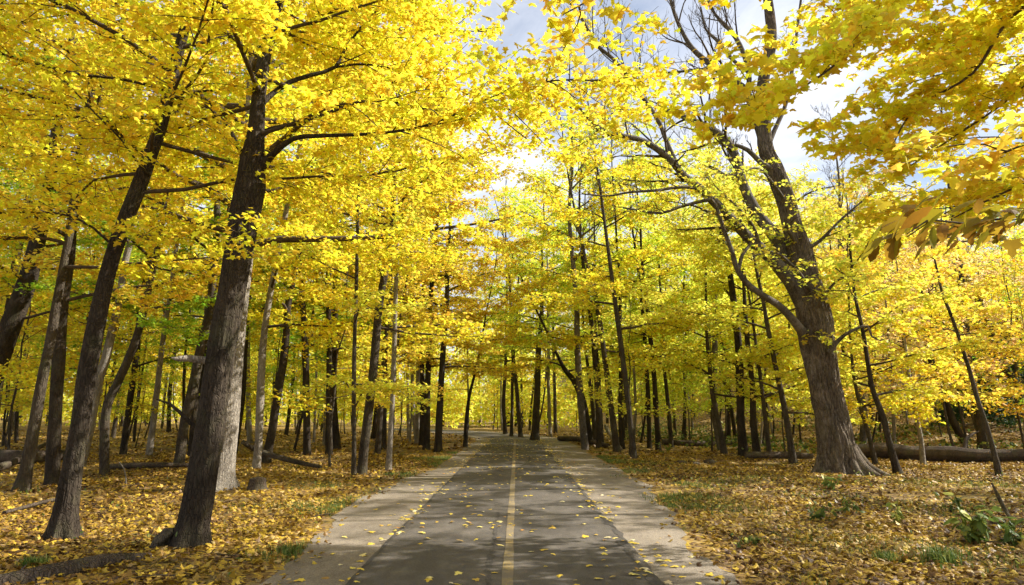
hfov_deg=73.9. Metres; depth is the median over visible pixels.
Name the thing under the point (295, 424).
forest tree
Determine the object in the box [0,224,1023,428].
distant wood
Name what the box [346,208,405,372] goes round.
forest tree
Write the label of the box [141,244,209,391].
forest tree
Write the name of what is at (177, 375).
forest tree
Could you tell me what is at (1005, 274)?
forest tree
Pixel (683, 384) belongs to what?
forest tree
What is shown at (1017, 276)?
forest tree
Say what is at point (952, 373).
tree
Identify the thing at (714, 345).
bare tree
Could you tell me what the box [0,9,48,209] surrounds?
forest tree
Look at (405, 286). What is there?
forest tree
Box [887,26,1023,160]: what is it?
maple tree
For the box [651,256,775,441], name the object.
forest tree
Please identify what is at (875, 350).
forest tree
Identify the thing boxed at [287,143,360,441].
forest tree
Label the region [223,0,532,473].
tree
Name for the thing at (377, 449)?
forest tree
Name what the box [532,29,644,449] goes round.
tree
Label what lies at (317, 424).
forest tree
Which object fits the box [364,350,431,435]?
forest tree
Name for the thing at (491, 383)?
forest tree
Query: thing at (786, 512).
seedlings
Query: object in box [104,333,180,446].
forest tree
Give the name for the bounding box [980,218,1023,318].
forest tree
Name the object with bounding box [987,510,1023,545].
weed
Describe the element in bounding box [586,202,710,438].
forest tree
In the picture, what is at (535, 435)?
tree
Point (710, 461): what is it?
rock
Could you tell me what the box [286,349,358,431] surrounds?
forest tree
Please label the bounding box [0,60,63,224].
forest tree
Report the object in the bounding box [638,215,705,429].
forest tree
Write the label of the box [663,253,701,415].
forest tree
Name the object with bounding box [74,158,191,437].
forest tree
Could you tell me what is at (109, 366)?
forest tree
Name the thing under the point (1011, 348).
forest tree
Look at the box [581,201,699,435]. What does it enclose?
forest tree
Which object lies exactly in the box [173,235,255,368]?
forest tree
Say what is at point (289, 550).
grass tuft
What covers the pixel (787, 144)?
sky
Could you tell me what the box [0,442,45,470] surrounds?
fallen log
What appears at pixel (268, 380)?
forest tree
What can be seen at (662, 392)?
forest tree
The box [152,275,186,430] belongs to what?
forest tree
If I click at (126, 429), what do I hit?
tree
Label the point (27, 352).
forest tree
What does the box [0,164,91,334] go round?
forest tree
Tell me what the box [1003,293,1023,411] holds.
forest tree
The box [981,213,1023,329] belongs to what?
forest tree
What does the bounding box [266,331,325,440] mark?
forest tree
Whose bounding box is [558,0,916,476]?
oak tree
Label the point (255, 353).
forest tree
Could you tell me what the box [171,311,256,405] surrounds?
forest tree
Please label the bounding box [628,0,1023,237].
maple tree
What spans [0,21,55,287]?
forest tree
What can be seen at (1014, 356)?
forest tree
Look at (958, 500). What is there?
weed
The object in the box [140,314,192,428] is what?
forest tree
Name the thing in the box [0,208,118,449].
forest tree
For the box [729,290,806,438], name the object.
forest tree
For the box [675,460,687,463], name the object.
rock
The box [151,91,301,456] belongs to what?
tree
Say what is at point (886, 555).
grass tuft
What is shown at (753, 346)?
forest tree
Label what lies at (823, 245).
forest tree
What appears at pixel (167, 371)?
forest tree
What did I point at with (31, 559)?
grass tuft
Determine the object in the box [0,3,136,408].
forest tree
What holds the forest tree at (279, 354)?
on the ground at (327, 523)
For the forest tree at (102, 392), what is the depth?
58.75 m
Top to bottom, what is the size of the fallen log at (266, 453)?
0.759 m
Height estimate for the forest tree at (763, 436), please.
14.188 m
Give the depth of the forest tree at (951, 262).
71.51 m
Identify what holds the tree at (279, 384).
on the ground at (327, 523)
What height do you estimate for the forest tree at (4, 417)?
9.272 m
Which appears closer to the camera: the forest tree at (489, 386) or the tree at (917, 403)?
the tree at (917, 403)
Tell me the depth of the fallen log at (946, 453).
23.32 m
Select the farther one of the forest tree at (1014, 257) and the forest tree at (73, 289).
the forest tree at (1014, 257)
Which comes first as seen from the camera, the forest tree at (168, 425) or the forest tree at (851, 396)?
the forest tree at (851, 396)
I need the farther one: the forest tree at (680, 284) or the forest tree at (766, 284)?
the forest tree at (680, 284)
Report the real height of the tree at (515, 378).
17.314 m
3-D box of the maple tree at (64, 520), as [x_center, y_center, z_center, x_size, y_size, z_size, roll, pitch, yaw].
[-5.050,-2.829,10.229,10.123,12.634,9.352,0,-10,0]
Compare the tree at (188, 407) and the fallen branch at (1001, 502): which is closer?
the fallen branch at (1001, 502)
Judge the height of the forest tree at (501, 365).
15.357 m
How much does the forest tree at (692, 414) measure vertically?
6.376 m
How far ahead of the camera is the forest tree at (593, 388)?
67.31 m
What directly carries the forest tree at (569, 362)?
on the ground at (327, 523)
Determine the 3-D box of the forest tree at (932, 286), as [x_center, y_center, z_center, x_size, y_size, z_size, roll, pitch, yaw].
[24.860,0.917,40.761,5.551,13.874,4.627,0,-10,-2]
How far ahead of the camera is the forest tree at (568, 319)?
41.91 m
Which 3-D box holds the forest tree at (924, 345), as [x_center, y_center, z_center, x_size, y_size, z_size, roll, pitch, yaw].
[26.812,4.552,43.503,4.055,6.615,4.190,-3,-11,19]
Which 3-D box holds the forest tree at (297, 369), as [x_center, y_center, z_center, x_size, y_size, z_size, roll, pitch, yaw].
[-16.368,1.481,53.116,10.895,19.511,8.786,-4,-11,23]
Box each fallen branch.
[2,498,54,513]
[119,462,126,483]
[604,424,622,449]
[991,483,1014,523]
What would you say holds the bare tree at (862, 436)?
on the ground at (327, 523)
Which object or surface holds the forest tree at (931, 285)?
on the ground at (327, 523)
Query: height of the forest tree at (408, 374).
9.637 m
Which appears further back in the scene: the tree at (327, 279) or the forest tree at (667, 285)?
the forest tree at (667, 285)
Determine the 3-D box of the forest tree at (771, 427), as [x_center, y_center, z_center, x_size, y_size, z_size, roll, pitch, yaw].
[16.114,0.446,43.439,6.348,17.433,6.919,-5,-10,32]
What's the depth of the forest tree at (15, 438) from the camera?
36.14 m
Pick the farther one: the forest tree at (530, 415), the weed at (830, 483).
the forest tree at (530, 415)
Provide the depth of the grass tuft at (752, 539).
8.43 m
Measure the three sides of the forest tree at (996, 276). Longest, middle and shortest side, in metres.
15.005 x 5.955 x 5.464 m
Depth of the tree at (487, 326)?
48.24 m
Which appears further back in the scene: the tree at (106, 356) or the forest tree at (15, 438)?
the forest tree at (15, 438)
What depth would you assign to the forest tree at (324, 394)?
61.40 m
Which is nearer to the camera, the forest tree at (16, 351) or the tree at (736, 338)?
the tree at (736, 338)
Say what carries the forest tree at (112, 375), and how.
on the ground at (327, 523)
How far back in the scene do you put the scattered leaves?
9.27 m
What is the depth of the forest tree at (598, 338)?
26.83 m
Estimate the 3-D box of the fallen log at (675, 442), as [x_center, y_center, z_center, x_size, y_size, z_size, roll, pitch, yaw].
[9.624,7.555,34.309,4.366,0.370,0.936,3,-11,-17]
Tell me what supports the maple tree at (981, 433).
on the ground at (327, 523)
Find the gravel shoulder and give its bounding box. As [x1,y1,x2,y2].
[260,429,738,584]
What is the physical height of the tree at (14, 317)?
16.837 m
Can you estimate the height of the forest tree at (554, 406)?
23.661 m
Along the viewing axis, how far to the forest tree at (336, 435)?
29.86 m
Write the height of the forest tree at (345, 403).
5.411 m
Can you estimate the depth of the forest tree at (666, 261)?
44.97 m
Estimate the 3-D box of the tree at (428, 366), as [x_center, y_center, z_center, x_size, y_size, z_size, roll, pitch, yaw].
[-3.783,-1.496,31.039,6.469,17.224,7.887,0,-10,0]
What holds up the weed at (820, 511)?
on the ground at (327, 523)
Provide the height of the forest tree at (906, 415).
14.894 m
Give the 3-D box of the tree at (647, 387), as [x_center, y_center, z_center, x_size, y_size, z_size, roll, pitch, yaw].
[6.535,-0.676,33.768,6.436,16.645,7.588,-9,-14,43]
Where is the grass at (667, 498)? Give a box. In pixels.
[121,450,1023,584]
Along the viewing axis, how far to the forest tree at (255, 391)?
45.64 m
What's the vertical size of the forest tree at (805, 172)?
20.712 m
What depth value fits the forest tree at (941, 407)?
34.92 m
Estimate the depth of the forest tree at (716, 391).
27.87 m
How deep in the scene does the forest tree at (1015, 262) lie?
39.04 m
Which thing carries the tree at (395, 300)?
on the ground at (327, 523)
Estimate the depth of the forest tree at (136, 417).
37.92 m
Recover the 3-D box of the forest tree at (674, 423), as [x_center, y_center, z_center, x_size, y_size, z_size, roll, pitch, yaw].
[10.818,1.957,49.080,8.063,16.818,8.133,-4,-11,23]
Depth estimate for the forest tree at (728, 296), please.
51.56 m
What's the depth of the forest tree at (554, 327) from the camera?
68.91 m
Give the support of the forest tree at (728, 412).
on the ground at (327, 523)
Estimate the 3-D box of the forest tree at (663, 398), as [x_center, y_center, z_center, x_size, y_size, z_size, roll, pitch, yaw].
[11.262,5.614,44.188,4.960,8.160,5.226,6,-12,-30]
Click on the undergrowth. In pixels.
(803, 446)
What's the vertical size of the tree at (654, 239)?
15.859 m
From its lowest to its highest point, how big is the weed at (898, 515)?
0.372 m
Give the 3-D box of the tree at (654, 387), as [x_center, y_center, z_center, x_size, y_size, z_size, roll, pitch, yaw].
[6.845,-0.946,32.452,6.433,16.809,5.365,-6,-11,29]
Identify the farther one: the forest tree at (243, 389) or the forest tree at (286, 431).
the forest tree at (286, 431)
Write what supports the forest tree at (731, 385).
on the ground at (327, 523)
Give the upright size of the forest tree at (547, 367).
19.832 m
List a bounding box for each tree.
[0,0,192,339]
[0,0,208,402]
[0,0,288,491]
[0,0,299,485]
[0,0,504,541]
[0,0,530,491]
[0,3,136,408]
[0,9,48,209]
[0,15,244,466]
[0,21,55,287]
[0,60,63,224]
[0,65,53,252]
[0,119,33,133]
[0,136,115,380]
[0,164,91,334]
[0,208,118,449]
[0,217,85,440]
[0,257,73,446]
[0,262,44,410]
[0,305,69,444]
[1,284,81,446]
[1,337,48,435]
[2,173,183,389]
[3,185,75,431]
[3,210,171,386]
[3,308,77,442]
[4,0,262,475]
[10,130,135,337]
[10,248,154,409]
[10,340,72,409]
[31,154,205,453]
[34,290,170,418]
[38,0,775,551]
[61,21,289,454]
[65,229,137,385]
[69,34,317,397]
[70,247,177,392]
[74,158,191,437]
[74,283,129,429]
[78,251,159,360]
[87,159,203,441]
[92,1,321,462]
[98,359,150,431]
[99,361,170,430]
[103,186,213,432]
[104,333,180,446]
[109,246,179,426]
[111,312,196,439]
[113,207,203,440]
[121,299,191,425]
[123,95,225,444]
[133,56,364,453]
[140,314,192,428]
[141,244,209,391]
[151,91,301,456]
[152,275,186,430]
[157,203,279,345]
[158,342,195,416]
[161,77,343,443]
[166,345,195,402]
[169,109,392,463]
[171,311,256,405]
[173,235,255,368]
[179,190,269,301]
[187,4,406,468]
[199,331,271,421]
[220,43,439,454]
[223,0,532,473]
[233,43,391,454]
[244,223,323,429]
[244,337,277,409]
[244,352,275,435]
[245,282,325,411]
[245,346,272,411]
[248,6,464,449]
[250,212,358,434]
[250,220,325,393]
[250,221,311,384]
[250,328,322,412]
[251,222,369,433]
[253,229,430,467]
[254,59,444,474]
[258,146,399,345]
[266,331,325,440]
[267,149,370,450]
[268,274,321,430]
[269,205,388,444]
[269,312,314,417]
[272,18,504,453]
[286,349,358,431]
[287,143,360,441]
[288,144,460,438]
[289,340,368,444]
[290,312,343,428]
[290,318,361,409]
[296,354,350,427]
[298,147,479,449]
[310,370,349,418]
[311,4,499,469]
[316,214,474,434]
[317,272,440,403]
[317,311,380,433]
[319,367,364,432]
[322,279,366,428]
[337,343,415,440]
[344,199,475,438]
[345,137,508,443]
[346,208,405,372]
[347,115,516,445]
[350,141,481,435]
[360,152,455,441]
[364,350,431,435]
[388,85,533,451]
[388,320,415,433]
[391,96,499,449]
[414,345,471,418]
[431,256,510,428]
[432,212,558,446]
[453,161,568,433]
[455,211,563,435]
[460,278,533,430]
[460,307,532,428]
[468,190,574,436]
[471,214,618,444]
[476,162,622,436]
[476,354,525,428]
[477,170,599,439]
[481,0,1023,262]
[487,167,612,432]
[497,10,707,458]
[500,258,572,429]
[502,142,657,439]
[505,70,701,451]
[508,204,570,419]
[510,110,667,447]
[520,248,570,428]
[528,162,669,441]
[531,110,702,448]
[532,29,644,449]
[537,265,614,430]
[549,225,625,407]
[553,304,644,408]
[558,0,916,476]
[558,365,593,428]
[563,184,686,437]
[565,121,698,448]
[572,272,684,454]
[573,247,613,419]
[576,362,614,414]
[577,104,731,450]
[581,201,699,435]
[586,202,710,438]
[586,369,618,421]
[587,278,642,430]
[588,327,658,439]
[591,136,737,447]
[601,336,658,411]
[604,162,707,442]
[610,329,662,415]
[611,159,729,439]
[615,135,832,456]
[616,332,676,438]
[624,169,810,453]
[626,221,709,434]
[626,362,666,413]
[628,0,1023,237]
[633,365,682,424]
[635,297,723,440]
[638,147,773,439]
[638,174,858,458]
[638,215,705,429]
[649,147,901,463]
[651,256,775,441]
[651,265,707,384]
[652,331,720,439]
[655,281,767,451]
[655,333,724,437]
[658,197,798,436]
[661,372,709,404]
[662,42,745,450]
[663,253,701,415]
[664,306,760,412]
[671,183,860,450]
[675,195,759,419]
[687,178,786,422]
[696,175,792,427]
[696,350,747,410]
[697,163,777,372]
[699,180,780,446]
[700,182,794,433]
[719,169,819,443]
[719,212,778,428]
[723,170,803,433]
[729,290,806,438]
[737,190,908,401]
[739,196,830,359]
[745,314,814,450]
[746,186,838,443]
[748,177,833,434]
[759,198,974,464]
[762,169,929,440]
[768,157,869,303]
[768,175,993,473]
[770,169,953,431]
[777,191,897,333]
[784,218,1022,463]
[787,326,864,418]
[807,181,940,427]
[810,102,883,443]
[824,188,961,443]
[834,215,915,439]
[835,310,882,410]
[838,58,1023,448]
[838,195,949,423]
[842,301,895,387]
[848,180,951,399]
[849,186,901,379]
[855,213,938,428]
[858,223,1023,445]
[863,229,1023,447]
[869,251,1023,442]
[873,190,994,332]
[879,196,975,381]
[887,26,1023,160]
[888,196,985,420]
[892,255,1020,475]
[897,328,968,435]
[898,317,948,411]
[912,209,1023,356]
[924,321,1001,419]
[925,219,980,319]
[925,254,1023,410]
[929,297,1022,427]
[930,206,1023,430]
[937,223,1023,448]
[941,206,1019,291]
[969,32,1023,91]
[969,225,1023,434]
[969,226,1023,347]
[974,230,1023,304]
[976,279,1023,417]
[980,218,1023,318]
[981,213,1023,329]
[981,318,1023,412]
[992,33,1023,109]
[992,225,1023,294]
[996,217,1023,321]
[996,222,1023,332]
[998,232,1023,303]
[1000,255,1023,296]
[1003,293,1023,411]
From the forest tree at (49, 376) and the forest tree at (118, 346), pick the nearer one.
the forest tree at (118, 346)
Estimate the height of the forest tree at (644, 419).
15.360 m
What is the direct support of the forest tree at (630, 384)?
on the ground at (327, 523)
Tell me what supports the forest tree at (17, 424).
on the ground at (327, 523)
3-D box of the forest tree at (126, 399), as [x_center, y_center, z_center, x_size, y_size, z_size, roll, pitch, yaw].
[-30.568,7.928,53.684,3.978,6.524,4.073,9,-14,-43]
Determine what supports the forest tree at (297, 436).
on the ground at (327, 523)
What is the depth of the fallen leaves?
10.62 m
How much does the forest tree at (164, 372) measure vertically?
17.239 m
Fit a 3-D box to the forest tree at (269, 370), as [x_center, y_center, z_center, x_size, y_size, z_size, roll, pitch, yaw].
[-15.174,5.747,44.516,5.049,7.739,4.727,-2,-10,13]
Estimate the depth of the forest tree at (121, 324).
50.17 m
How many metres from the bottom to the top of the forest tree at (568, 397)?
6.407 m
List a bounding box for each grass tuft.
[15,552,53,567]
[275,543,301,555]
[737,534,768,545]
[867,547,904,563]
[906,542,972,566]
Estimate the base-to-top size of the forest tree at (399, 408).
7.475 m
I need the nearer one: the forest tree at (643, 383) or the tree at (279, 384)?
the tree at (279, 384)
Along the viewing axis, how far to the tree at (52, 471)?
15.63 m
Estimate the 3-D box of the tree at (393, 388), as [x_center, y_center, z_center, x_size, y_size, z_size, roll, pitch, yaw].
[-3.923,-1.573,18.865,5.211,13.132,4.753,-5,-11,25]
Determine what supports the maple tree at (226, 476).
on the ground at (327, 523)
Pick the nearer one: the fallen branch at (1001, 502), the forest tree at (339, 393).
the fallen branch at (1001, 502)
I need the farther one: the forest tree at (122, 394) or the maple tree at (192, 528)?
the forest tree at (122, 394)
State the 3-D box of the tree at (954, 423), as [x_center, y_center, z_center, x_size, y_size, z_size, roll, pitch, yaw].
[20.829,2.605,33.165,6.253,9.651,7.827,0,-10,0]
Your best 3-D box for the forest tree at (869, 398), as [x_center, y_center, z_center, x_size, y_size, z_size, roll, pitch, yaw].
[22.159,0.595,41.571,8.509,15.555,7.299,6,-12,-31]
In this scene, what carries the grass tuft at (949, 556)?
on the ground at (327, 523)
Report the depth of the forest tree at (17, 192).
33.71 m
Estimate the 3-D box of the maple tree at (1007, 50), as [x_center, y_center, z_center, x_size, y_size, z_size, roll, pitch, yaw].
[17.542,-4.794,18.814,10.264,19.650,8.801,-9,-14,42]
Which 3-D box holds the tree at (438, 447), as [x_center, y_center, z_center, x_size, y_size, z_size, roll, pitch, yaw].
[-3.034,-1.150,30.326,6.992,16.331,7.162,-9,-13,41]
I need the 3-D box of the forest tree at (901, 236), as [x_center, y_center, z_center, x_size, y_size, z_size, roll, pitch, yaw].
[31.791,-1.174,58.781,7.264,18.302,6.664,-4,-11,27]
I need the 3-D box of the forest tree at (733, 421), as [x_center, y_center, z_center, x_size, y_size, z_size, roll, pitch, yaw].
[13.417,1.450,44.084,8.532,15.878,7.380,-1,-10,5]
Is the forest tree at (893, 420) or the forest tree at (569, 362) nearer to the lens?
the forest tree at (893, 420)
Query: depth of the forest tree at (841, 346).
32.72 m
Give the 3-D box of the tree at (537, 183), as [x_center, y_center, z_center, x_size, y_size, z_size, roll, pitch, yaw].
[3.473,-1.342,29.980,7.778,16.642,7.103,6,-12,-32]
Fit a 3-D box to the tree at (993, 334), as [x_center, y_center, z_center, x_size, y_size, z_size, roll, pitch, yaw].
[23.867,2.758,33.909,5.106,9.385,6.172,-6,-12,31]
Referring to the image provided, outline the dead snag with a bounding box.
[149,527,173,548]
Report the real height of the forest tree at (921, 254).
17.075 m
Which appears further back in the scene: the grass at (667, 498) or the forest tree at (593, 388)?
the forest tree at (593, 388)
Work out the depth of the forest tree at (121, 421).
69.58 m
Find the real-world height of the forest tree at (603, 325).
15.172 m
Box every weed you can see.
[805,500,840,520]
[821,471,842,487]
[839,496,864,513]
[885,499,904,522]
[933,489,963,511]
[943,492,1003,543]
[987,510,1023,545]
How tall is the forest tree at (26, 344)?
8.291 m
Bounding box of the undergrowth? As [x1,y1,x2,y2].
[603,375,1023,452]
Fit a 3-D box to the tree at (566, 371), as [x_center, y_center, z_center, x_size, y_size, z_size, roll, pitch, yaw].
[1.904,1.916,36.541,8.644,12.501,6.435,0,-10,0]
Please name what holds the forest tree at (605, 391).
on the ground at (327, 523)
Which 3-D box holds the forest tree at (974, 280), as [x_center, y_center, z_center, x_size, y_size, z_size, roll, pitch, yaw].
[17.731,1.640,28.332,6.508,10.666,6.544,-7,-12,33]
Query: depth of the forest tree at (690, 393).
54.47 m
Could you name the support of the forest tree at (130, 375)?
on the ground at (327, 523)
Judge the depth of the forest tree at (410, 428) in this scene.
38.17 m
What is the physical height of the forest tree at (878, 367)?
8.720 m
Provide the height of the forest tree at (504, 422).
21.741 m
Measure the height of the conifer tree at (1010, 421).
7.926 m
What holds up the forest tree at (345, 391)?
on the ground at (327, 523)
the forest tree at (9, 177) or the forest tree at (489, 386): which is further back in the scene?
the forest tree at (489, 386)
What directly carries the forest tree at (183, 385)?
on the ground at (327, 523)
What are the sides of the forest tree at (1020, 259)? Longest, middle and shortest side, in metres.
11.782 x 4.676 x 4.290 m
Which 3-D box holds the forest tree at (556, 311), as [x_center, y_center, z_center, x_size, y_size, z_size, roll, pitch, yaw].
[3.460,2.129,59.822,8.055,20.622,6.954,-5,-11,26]
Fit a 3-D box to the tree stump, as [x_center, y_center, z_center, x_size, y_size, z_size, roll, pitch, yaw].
[-5.389,4.061,14.401,0.480,0.326,0.489,0,-10,0]
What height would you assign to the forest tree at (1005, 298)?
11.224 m
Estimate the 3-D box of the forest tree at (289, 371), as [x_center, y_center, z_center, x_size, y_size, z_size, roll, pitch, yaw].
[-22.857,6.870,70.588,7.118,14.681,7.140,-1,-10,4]
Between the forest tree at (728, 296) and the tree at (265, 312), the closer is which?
the tree at (265, 312)
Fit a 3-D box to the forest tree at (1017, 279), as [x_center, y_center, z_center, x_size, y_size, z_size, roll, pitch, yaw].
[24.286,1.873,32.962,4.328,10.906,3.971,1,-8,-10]
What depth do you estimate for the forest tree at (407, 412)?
43.08 m
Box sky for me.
[0,0,1023,414]
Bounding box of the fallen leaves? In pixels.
[0,380,1023,584]
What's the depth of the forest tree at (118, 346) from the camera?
28.94 m
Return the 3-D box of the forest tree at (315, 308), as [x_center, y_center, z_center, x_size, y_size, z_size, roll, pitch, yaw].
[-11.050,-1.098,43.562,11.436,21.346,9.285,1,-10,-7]
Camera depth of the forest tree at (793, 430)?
40.84 m
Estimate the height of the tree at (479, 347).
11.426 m
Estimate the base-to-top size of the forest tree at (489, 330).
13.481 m
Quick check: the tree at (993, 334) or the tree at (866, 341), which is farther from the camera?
the tree at (993, 334)
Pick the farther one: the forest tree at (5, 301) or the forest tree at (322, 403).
the forest tree at (322, 403)
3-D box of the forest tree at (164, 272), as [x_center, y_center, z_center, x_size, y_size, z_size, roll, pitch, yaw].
[-14.275,-3.028,32.668,11.496,21.188,9.940,3,-10,-14]
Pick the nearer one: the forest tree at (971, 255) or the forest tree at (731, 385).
the forest tree at (731, 385)
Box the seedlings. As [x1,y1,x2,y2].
[0,460,1023,577]
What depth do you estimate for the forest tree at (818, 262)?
57.01 m
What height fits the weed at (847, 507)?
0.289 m
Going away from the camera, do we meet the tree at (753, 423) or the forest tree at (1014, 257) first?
the tree at (753, 423)
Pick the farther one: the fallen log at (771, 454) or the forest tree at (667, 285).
the forest tree at (667, 285)
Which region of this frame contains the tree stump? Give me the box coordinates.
[246,476,268,490]
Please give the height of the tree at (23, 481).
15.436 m
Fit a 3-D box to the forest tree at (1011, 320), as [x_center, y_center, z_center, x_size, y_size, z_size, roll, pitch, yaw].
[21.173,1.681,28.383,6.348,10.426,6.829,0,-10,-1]
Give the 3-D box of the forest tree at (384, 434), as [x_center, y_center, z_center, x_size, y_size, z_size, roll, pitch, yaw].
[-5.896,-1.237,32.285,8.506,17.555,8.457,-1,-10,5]
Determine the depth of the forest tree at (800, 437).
34.99 m
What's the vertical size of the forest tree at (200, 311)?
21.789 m
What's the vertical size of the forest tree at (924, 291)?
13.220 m
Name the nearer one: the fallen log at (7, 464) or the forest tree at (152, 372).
the fallen log at (7, 464)
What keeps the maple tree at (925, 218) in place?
on the ground at (327, 523)
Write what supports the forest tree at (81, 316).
on the ground at (327, 523)
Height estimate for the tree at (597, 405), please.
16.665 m
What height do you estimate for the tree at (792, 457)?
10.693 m
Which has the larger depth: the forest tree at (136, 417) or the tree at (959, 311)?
the forest tree at (136, 417)
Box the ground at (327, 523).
[0,351,1023,584]
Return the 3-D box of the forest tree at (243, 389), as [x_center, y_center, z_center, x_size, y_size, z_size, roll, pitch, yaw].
[-11.688,-2.780,29.017,9.012,19.466,10.814,7,-12,-35]
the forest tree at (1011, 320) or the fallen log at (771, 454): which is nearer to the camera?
the fallen log at (771, 454)
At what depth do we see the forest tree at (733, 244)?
30.51 m
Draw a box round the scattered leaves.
[294,438,723,584]
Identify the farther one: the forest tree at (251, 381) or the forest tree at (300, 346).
the forest tree at (251, 381)
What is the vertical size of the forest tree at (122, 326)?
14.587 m
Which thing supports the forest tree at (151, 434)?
on the ground at (327, 523)
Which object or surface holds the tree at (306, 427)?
on the ground at (327, 523)
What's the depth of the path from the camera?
8.91 m
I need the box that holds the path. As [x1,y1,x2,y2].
[346,428,664,584]
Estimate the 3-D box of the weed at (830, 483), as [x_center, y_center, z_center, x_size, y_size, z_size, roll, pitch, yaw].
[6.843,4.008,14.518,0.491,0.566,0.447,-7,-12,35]
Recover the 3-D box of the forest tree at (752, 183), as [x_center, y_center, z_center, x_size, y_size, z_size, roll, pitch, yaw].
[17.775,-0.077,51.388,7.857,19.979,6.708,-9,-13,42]
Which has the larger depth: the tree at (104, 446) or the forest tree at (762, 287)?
the forest tree at (762, 287)
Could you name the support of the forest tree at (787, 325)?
on the ground at (327, 523)
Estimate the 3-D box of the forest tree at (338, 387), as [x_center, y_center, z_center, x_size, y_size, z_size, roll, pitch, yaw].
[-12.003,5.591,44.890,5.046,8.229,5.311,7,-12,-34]
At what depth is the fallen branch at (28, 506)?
11.54 m
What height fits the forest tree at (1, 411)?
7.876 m
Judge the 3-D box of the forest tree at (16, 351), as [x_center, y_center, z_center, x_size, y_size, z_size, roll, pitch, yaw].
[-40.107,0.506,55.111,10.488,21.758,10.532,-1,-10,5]
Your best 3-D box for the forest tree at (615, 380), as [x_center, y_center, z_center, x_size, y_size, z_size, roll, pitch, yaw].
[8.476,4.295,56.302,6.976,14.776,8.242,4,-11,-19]
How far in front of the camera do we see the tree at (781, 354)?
24.19 m
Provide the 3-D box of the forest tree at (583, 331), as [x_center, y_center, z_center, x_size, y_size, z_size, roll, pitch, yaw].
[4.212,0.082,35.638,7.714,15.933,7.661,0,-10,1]
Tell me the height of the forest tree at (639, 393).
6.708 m
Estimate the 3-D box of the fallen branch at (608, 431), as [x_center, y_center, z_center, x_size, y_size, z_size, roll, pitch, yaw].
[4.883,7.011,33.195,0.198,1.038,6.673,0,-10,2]
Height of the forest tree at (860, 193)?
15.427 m
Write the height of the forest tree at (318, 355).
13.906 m
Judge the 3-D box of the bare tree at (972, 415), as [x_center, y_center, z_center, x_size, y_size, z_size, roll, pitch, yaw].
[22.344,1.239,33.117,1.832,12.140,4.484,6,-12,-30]
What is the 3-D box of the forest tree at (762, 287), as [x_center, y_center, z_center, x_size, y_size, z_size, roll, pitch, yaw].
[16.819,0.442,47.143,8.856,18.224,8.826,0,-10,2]
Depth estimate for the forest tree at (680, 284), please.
48.38 m
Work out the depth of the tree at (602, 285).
25.20 m
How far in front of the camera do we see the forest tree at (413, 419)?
41.05 m
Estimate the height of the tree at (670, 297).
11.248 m
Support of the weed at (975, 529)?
on the ground at (327, 523)
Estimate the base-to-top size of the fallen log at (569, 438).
0.332 m
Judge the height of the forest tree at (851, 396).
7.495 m
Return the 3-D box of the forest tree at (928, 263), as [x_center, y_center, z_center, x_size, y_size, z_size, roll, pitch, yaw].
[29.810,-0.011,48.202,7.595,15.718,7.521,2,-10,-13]
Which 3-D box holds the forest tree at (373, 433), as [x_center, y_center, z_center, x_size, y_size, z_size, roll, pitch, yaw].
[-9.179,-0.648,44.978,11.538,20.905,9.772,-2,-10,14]
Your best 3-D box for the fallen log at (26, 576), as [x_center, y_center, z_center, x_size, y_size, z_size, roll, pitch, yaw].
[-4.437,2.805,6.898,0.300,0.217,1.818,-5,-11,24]
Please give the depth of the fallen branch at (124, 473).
15.23 m
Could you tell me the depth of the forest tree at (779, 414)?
26.88 m
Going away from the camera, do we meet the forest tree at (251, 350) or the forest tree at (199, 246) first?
the forest tree at (199, 246)
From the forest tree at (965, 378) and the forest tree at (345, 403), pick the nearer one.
the forest tree at (965, 378)
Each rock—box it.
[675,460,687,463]
[701,459,715,463]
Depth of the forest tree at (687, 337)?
36.45 m
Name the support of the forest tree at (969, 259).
on the ground at (327, 523)
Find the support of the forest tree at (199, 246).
on the ground at (327, 523)
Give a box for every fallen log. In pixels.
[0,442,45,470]
[0,449,64,463]
[0,553,151,584]
[110,462,187,469]
[241,440,321,468]
[557,436,609,446]
[661,439,735,445]
[744,451,813,458]
[858,442,1023,461]
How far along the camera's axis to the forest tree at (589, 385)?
39.04 m
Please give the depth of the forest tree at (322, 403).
49.25 m
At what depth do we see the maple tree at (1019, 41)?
19.46 m
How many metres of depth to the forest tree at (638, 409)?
42.15 m
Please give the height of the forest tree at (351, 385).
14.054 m
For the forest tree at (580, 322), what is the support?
on the ground at (327, 523)
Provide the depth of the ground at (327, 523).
14.50 m
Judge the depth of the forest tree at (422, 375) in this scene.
36.02 m
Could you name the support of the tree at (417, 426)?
on the ground at (327, 523)
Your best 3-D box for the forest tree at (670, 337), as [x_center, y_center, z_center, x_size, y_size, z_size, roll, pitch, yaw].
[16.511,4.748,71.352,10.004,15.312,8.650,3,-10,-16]
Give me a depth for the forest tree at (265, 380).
54.85 m
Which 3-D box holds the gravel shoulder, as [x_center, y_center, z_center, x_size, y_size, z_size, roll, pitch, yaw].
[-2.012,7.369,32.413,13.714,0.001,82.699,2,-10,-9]
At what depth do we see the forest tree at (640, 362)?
30.91 m
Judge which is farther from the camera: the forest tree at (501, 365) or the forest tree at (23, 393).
the forest tree at (501, 365)
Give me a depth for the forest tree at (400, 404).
49.91 m
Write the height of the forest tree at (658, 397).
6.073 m
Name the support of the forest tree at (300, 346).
on the ground at (327, 523)
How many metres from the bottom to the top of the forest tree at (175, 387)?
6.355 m

